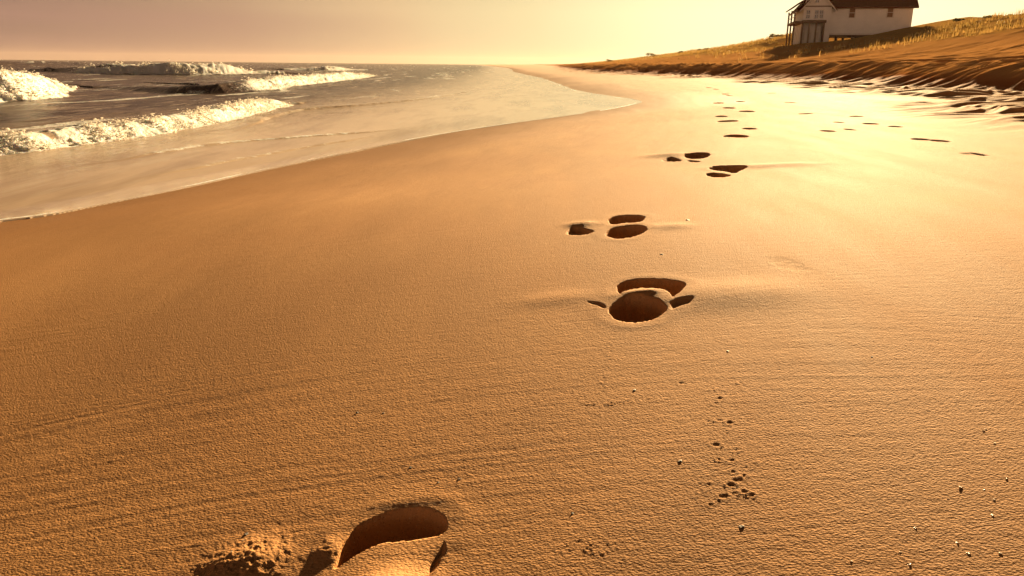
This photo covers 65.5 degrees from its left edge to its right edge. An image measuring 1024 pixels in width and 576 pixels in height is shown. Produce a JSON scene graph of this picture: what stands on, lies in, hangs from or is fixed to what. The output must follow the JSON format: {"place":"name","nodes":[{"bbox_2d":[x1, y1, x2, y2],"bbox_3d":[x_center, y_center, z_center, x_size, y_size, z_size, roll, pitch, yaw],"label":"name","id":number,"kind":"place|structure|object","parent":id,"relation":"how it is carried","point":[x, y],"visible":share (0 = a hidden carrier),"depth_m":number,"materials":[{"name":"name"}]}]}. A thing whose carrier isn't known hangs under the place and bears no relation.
{"place":"outdoors","nodes":[
{"label":"outdoors","id":0,"kind":"place"},
{"bbox_2d":[0,60,641,222],"bbox_3d":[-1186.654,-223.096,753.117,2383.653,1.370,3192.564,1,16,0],"label":"sea water","id":1,"kind":"structure","parent":0,"point":[388,104],"depth_m":13.98,"materials":[{"name":"grey liquid"}]},
{"bbox_2d":[0,60,375,154],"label":"sea foam","id":2,"kind":"object","parent":1,"relation":"on","point":[252,107],"visible":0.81,"depth_m":14.36,"materials":[{"name":"white"}]},
{"bbox_2d":[0,13,1023,575],"bbox_3d":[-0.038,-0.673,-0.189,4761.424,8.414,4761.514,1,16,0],"label":"sand beach","id":3,"kind":"structure","parent":0,"point":[502,321],"depth_m":1.99,"materials":[{"name":"beige sand"}]},
{"bbox_2d":[769,33,783,36],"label":"dune shrub","id":4,"kind":"object","parent":3,"relation":"on","point":[773,35],"visible":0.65,"depth_m":106.49,"materials":[{"name":"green plant"}]},
{"bbox_2d":[576,8,1023,63],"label":"dune grass","id":5,"kind":"structure","parent":3,"relation":"on","point":[695,51],"depth_m":54.14,"materials":[{"name":"plant"}]},
{"bbox_2d":[785,0,918,45],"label":"beach house","id":6,"kind":"structure","parent":3,"relation":"on","point":[819,21],"depth_m":80.87,"materials":[{"name":"white wood"}]},
{"bbox_2d":[802,28,804,42],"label":"door","id":7,"kind":"structure","parent":6,"relation":"in","point":[803,35],"depth_m":82.76,"materials":[{"name":"grey wood"}]},
{"bbox_2d":[805,9,810,18],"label":"window","id":8,"kind":"structure","parent":6,"relation":"in","point":[808,11],"depth_m":81.24,"materials":[{"name":"white glass"}]},
{"bbox_2d":[806,28,811,42],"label":"door","id":9,"kind":"structure","parent":6,"relation":"in","point":[810,33],"depth_m":82.64,"materials":[{"name":"grey wood"}]},
{"bbox_2d":[813,28,818,41],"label":"door","id":10,"kind":"structure","parent":6,"relation":"in","point":[817,32],"depth_m":82.48,"materials":[{"name":"grey wood"}]},
{"bbox_2d":[813,9,819,18],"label":"window","id":11,"kind":"structure","parent":6,"relation":"in","point":[816,11],"depth_m":81.08,"materials":[{"name":"white glass"}]},
{"bbox_2d":[819,9,823,18],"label":"window","id":12,"kind":"structure","parent":6,"relation":"in","point":[821,13],"depth_m":80.98,"materials":[{"name":"white glass"}]},
{"bbox_2d":[848,8,855,18],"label":"window","id":13,"kind":"structure","parent":6,"relation":"in","point":[852,12],"depth_m":80.81,"materials":[{"name":"grey glass"}]},
{"bbox_2d":[886,8,894,17],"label":"window","id":14,"kind":"structure","parent":6,"relation":"in","point":[890,11],"depth_m":80.06,"materials":[{"name":"grey glass"}]},
{"bbox_2d":[952,18,965,21],"bbox_3d":[35.135,-21.032,62.579,1.307,0.381,0.945,1,16,0],"label":"dune shrub","id":15,"kind":"object","parent":3,"relation":"on","point":[956,19],"visible":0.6,"depth_m":62.31,"materials":[{"name":"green plant"}]},
{"bbox_2d":[982,14,1013,17],"bbox_3d":[35.768,-19.988,58.644,2.556,0.400,1.858,1,16,0],"label":"dune shrub","id":16,"kind":"object","parent":3,"relation":"on","point":[989,16],"visible":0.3,"depth_m":58.25,"materials":[{"name":"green plant"}]},
{"bbox_2d":[0,0,1023,64],"label":"sky","id":17,"kind":"structure","parent":0,"point":[475,32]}
]}

